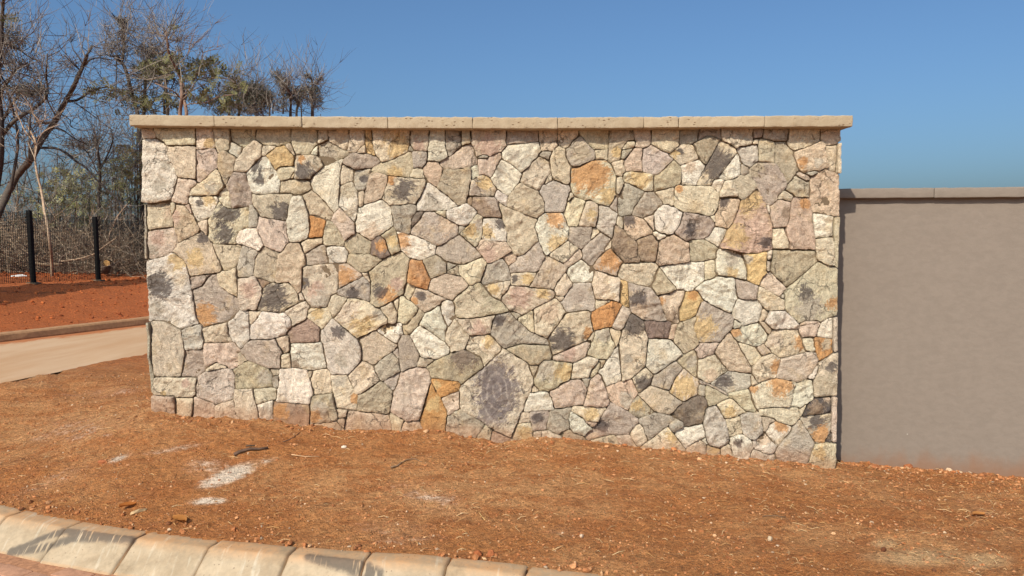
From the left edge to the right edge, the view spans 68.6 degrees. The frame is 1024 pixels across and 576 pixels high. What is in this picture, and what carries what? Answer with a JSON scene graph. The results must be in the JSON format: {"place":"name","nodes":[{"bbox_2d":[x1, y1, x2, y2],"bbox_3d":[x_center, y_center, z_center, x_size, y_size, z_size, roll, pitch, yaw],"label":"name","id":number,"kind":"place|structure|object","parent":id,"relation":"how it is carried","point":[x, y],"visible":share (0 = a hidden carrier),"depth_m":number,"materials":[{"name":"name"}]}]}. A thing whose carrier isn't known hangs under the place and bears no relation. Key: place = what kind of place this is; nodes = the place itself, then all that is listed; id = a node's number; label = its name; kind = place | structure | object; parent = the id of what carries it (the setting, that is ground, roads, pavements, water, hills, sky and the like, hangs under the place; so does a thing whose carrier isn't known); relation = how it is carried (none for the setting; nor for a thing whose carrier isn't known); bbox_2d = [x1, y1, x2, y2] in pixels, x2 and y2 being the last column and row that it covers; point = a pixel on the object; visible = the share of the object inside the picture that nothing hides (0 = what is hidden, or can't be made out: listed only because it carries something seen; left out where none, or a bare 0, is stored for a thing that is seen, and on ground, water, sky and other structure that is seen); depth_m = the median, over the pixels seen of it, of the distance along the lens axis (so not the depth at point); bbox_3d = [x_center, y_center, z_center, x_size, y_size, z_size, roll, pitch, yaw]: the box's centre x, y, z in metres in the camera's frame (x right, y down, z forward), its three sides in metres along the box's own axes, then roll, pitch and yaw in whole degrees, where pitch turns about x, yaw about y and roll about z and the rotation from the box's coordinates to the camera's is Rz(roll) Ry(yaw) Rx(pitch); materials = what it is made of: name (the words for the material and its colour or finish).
{"place":"outdoors","nodes":[
{"label":"outdoors","id":0,"kind":"place"},
{"bbox_2d":[0,553,114,575],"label":"paved road","id":1,"kind":"structure","parent":0,"point":[10,565],"depth_m":3.71,"materials":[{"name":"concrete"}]},
{"bbox_2d":[0,325,147,382],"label":"road","id":2,"kind":"structure","parent":0,"point":[24,358],"depth_m":8.42,"materials":[{"name":"concrete"}]},
{"bbox_2d":[0,271,1023,575],"bbox_3d":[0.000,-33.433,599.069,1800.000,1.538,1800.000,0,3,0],"label":"ground","id":3,"kind":"structure","parent":0,"point":[830,553],"depth_m":4.32,"materials":[{"name":"red soil"}]},
{"bbox_2d":[0,150,48,241],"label":"thicket shrub","id":4,"kind":"object","parent":3,"relation":"on","point":[20,205],"visible":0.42,"depth_m":19.58,"materials":[{"name":"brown plant"}]},
{"bbox_2d":[0,133,55,228],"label":"tree","id":5,"kind":"object","parent":3,"relation":"on","point":[17,183],"visible":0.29,"depth_m":21.40,"materials":[{"name":"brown plant"}]},
{"bbox_2d":[1,72,73,274],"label":"pale sapling","id":6,"kind":"object","parent":3,"relation":"on","point":[40,186],"visible":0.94,"depth_m":15.27,"materials":[{"name":"beige plant"}]},
{"bbox_2d":[0,155,80,248],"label":"thicket shrub","id":7,"kind":"object","parent":3,"relation":"on","point":[50,199],"visible":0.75,"depth_m":18.09,"materials":[{"name":"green plant"}]},
{"bbox_2d":[3,139,86,244],"bbox_3d":[-13.144,-2.337,20.968,2.614,3.607,2.614,1,4,21],"label":"tree","id":8,"kind":"object","parent":3,"relation":"on","point":[9,172],"visible":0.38,"depth_m":20.94,"materials":[{"name":"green plant"}]},
{"bbox_2d":[1,161,90,248],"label":"thicket shrub","id":9,"kind":"object","parent":3,"relation":"on","point":[65,210],"visible":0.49,"depth_m":18.67,"materials":[{"name":"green plant"}]},
{"bbox_2d":[4,154,105,251],"bbox_3d":[-11.232,-1.906,18.619,2.181,3.077,2.964,-2,4,-29],"label":"thicket shrub","id":10,"kind":"object","parent":3,"relation":"on","point":[84,198],"visible":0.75,"depth_m":18.31,"materials":[{"name":"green plant"}]},
{"bbox_2d":[27,132,88,234],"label":"tree","id":11,"kind":"object","parent":3,"relation":"on","point":[58,180],"visible":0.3,"depth_m":20.16,"materials":[{"name":"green plant"}]},
{"bbox_2d":[0,0,118,194],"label":"bare tree","id":12,"kind":"object","parent":3,"relation":"on","point":[8,39],"visible":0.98,"depth_m":15.54,"materials":[{"name":"brown plant"}]},
{"bbox_2d":[6,142,112,230],"bbox_3d":[-13.576,-2.668,22.790,2.597,3.985,3.343,0,3,0],"label":"tree","id":13,"kind":"object","parent":3,"relation":"on","point":[65,186],"visible":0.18,"depth_m":22.60,"materials":[{"name":"brown plant"}]},
{"bbox_2d":[22,133,104,226],"bbox_3d":[-13.304,-2.573,21.897,2.286,3.933,3.200,0,3,0],"label":"tree","id":14,"kind":"object","parent":3,"relation":"on","point":[54,169],"visible":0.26,"depth_m":21.61,"materials":[{"name":"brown plant"}]},
{"bbox_2d":[6,202,136,243],"bbox_3d":[-23.373,-2.995,34.463,36.460,4.028,19.931,0,3,0],"label":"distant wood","id":15,"kind":"object","parent":3,"relation":"on","point":[61,219],"visible":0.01,"depth_m":36.34,"materials":[{"name":"brown plant"}]},
{"bbox_2d":[39,147,104,252],"bbox_3d":[-11.754,-2.260,19.932,1.857,3.599,2.416,0,3,0],"label":"thicket shrub","id":16,"kind":"object","parent":3,"relation":"on","point":[74,171],"visible":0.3,"depth_m":19.87,"materials":[{"name":"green plant"}]},
{"bbox_2d":[0,270,147,329],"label":"bank crumbs","id":17,"kind":"object","parent":3,"relation":"on","point":[81,292],"visible":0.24,"depth_m":13.30,"materials":[{"name":"soil"}]},
{"bbox_2d":[0,210,147,284],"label":"fence","id":18,"kind":"object","parent":3,"relation":"on","point":[31,254],"visible":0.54,"depth_m":13.94,"materials":[{"name":"black metal"}]},
{"bbox_2d":[0,177,148,277],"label":"undergrowth","id":19,"kind":"object","parent":3,"relation":"on","point":[89,250],"visible":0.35,"depth_m":17.16,"materials":[{"name":"brown plant"}]},
{"bbox_2d":[61,204,126,260],"bbox_3d":[-8.918,-1.169,15.841,1.411,1.247,0.460,0,3,0],"label":"fallen branch","id":20,"kind":"object","parent":19,"relation":"on","point":[101,248],"visible":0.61,"depth_m":15.96,"materials":[{"name":"brown wood"}]},
{"bbox_2d":[0,316,149,341],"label":"kerb","id":21,"kind":"structure","parent":3,"relation":"on","point":[7,336],"depth_m":10.56,"materials":[{"name":"beige concrete"}]},
{"bbox_2d":[0,0,157,240],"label":"bare tree","id":22,"kind":"object","parent":3,"relation":"on","point":[19,173],"visible":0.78,"depth_m":16.65,"materials":[{"name":"brown plant"}]},
{"bbox_2d":[25,70,143,236],"bbox_3d":[-10.646,-2.824,18.872,3.738,4.875,3.597,0,3,0],"label":"bare tree","id":23,"kind":"object","parent":3,"relation":"on","point":[95,144],"visible":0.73,"depth_m":18.54,"materials":[{"name":"brown plant"}]},
{"bbox_2d":[56,108,133,233],"bbox_3d":[-10.697,-2.746,19.272,2.087,4.660,2.854,0,3,0],"label":"thicket shrub","id":24,"kind":"object","parent":3,"relation":"on","point":[108,196],"visible":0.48,"depth_m":19.45,"materials":[{"name":"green plant"}]},
{"bbox_2d":[69,162,132,234],"bbox_3d":[-11.197,-2.009,19.968,1.927,3.102,2.227,0,3,0],"label":"thicket shrub","id":25,"kind":"object","parent":3,"relation":"on","point":[95,195],"visible":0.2,"depth_m":19.73,"materials":[{"name":"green plant"}]},
{"bbox_2d":[80,148,129,224],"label":"tree","id":26,"kind":"object","parent":3,"relation":"on","point":[111,192],"visible":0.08,"depth_m":23.77,"materials":[{"name":"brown plant"}]},
{"bbox_2d":[101,260,109,273],"bbox_3d":[-8.891,-0.454,16.430,0.175,0.319,0.392,-2,4,-31],"label":"tree stump","id":27,"kind":"object","parent":3,"relation":"on","point":[107,261],"visible":0.52,"depth_m":16.32,"materials":[{"name":"brown wood"}]},
{"bbox_2d":[77,131,139,234],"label":"tree","id":28,"kind":"object","parent":3,"relation":"on","point":[116,188],"visible":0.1,"depth_m":20.73,"materials":[{"name":"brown plant"}]},
{"bbox_2d":[92,107,130,227],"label":"tree","id":29,"kind":"object","parent":3,"relation":"on","point":[113,166],"visible":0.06,"depth_m":22.55,"materials":[{"name":"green plant"}]},
{"bbox_2d":[95,123,143,236],"bbox_3d":[-9.881,-2.234,19.363,2.140,3.920,2.640,-3,4,-43],"label":"thicket shrub","id":30,"kind":"object","parent":3,"relation":"on","point":[123,188],"visible":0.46,"depth_m":19.08,"materials":[{"name":"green plant"}]},
{"bbox_2d":[50,0,191,241],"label":"bare tree","id":31,"kind":"object","parent":3,"relation":"on","point":[123,25],"visible":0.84,"depth_m":19.52,"materials":[{"name":"brown plant"}]},
{"bbox_2d":[99,121,144,240],"bbox_3d":[-9.167,-2.228,18.740,2.283,3.750,2.483,-3,4,-42],"label":"thicket shrub","id":32,"kind":"object","parent":3,"relation":"on","point":[132,151],"visible":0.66,"depth_m":18.14,"materials":[{"name":"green plant"}]},
{"bbox_2d":[95,102,152,225],"bbox_3d":[-11.709,-3.208,22.394,2.795,5.172,3.255,-2,4,-31],"label":"tree","id":33,"kind":"object","parent":3,"relation":"on","point":[123,152],"visible":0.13,"depth_m":22.22,"materials":[{"name":"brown plant"}]},
{"bbox_2d":[103,145,145,229],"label":"thicket shrub","id":34,"kind":"object","parent":3,"relation":"on","point":[137,193],"visible":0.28,"depth_m":19.60,"materials":[{"name":"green plant"}]},
{"bbox_2d":[119,502,135,507],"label":"dry leaf","id":35,"kind":"object","parent":3,"relation":"on","point":[126,504],"visible":1,"depth_m":4.12,"materials":[{"name":"brown plant"}]},
{"bbox_2d":[101,108,158,246],"bbox_3d":[-9.975,-2.772,20.021,1.975,4.647,3.662,-1,3,-12],"label":"tree","id":36,"kind":"object","parent":3,"relation":"on","point":[137,200],"visible":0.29,"depth_m":19.99,"materials":[{"name":"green plant"}]},
{"bbox_2d":[101,78,163,256],"bbox_3d":[-9.532,-2.832,19.078,1.813,5.020,3.180,-1,4,-24],"label":"thicket shrub","id":37,"kind":"object","parent":3,"relation":"on","point":[133,161],"visible":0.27,"depth_m":19.10,"materials":[{"name":"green plant"}]},
{"bbox_2d":[83,0,189,139],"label":"leafy tree","id":38,"kind":"object","parent":3,"relation":"on","point":[139,72],"visible":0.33,"depth_m":20.39,"materials":[{"name":"green plant"}]},
{"bbox_2d":[130,508,146,514],"bbox_3d":[-2.024,1.211,4.067,0.026,0.028,0.089,3,5,44],"label":"wood chip","id":39,"kind":"object","parent":3,"relation":"on","point":[137,511],"visible":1,"depth_m":4.05,"materials":[{"name":"beige plant"}]},
{"bbox_2d":[100,4,212,142],"bbox_3d":[-8.937,-3.673,19.063,2.672,6.668,2.344,1,4,21],"label":"leafy tree","id":40,"kind":"object","parent":3,"relation":"on","point":[167,99],"visible":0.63,"depth_m":19.01,"materials":[{"name":"green plant"}]},
{"bbox_2d":[171,515,186,521],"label":"dry leaf","id":41,"kind":"object","parent":3,"relation":"on","point":[182,518],"visible":1,"depth_m":3.96,"materials":[{"name":"brown plant"}]},
{"bbox_2d":[113,0,252,115],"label":"leafy tree","id":42,"kind":"object","parent":3,"relation":"on","point":[204,95],"visible":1,"depth_m":17.78,"materials":[{"name":"green plant"}]},
{"bbox_2d":[194,26,302,115],"bbox_3d":[-7.549,-4.168,21.824,3.232,7.402,3.494,0,3,0],"label":"vine covered tree","id":43,"kind":"object","parent":3,"relation":"on","point":[252,100],"visible":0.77,"depth_m":21.52,"materials":[{"name":"green plant"}]},
{"bbox_2d":[233,447,267,455],"bbox_3d":[-1.615,1.008,4.635,0.204,0.046,0.029,-1,3,-17],"label":"stick","id":44,"kind":"object","parent":3,"relation":"on","point":[245,450],"visible":1,"depth_m":4.63,"materials":[{"name":"wood"}]},
{"bbox_2d":[243,41,334,116],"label":"vine covered tree","id":45,"kind":"object","parent":3,"relation":"on","point":[286,92],"visible":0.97,"depth_m":21.16,"materials":[{"name":"green plant"}]},
{"bbox_2d":[0,505,600,575],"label":"roadside kerb","id":46,"kind":"structure","parent":3,"relation":"on","point":[78,545],"depth_m":3.66,"materials":[{"name":"concrete"}]},
{"bbox_2d":[274,31,356,116],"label":"vine covered tree","id":47,"kind":"object","parent":3,"relation":"on","point":[316,97],"visible":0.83,"depth_m":22.20,"materials":[{"name":"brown plant"}]},
{"bbox_2d":[391,458,421,467],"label":"twig","id":48,"kind":"object","parent":3,"relation":"on","point":[403,461],"visible":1,"depth_m":4.54,"materials":[{"name":"brown wood"}]},
{"bbox_2d":[474,549,481,555],"bbox_3d":[-0.164,1.271,3.597,0.040,0.040,0.043,0,3,0],"label":"soil lump","id":49,"kind":"object","parent":3,"relation":"on","point":[478,552],"visible":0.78,"depth_m":3.58,"materials":[{"name":"brown soil"}]},
{"bbox_2d":[129,115,852,468],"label":"stone wall","id":50,"kind":"structure","parent":3,"relation":"on","point":[653,281],"depth_m":5.00,"materials":[{"name":"beige stone"}]},
{"bbox_2d":[487,549,494,556],"bbox_3d":[-0.101,1.274,3.590,0.039,0.044,0.044,0,3,0],"label":"soil lump","id":51,"kind":"object","parent":3,"relation":"on","point":[490,552],"visible":0.94,"depth_m":3.58,"materials":[{"name":"brown soil"}]},
{"bbox_2d":[0,372,1023,575],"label":"soil crumbs","id":52,"kind":"object","parent":3,"relation":"on","point":[443,554],"visible":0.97,"depth_m":4.35,"materials":[{"name":"brown soil"}]},
{"bbox_2d":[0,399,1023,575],"bbox_3d":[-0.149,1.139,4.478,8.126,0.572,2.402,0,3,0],"label":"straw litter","id":53,"kind":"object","parent":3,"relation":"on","point":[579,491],"visible":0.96,"depth_m":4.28,"materials":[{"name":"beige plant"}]},
{"bbox_2d":[831,187,1023,476],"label":"plastered wall","id":54,"kind":"structure","parent":3,"relation":"on","point":[930,316],"depth_m":5.43,"materials":[{"name":"paint"}]},
{"bbox_2d":[972,511,984,514],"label":"dry leaf","id":55,"kind":"object","parent":3,"relation":"on","point":[978,513],"visible":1,"depth_m":4.25,"materials":[{"name":"brown plant"}]},
{"bbox_2d":[0,0,1023,238],"label":"sky","id":56,"kind":"structure","parent":0,"point":[932,90],"materials":[{"name":"blue"}]}
]}

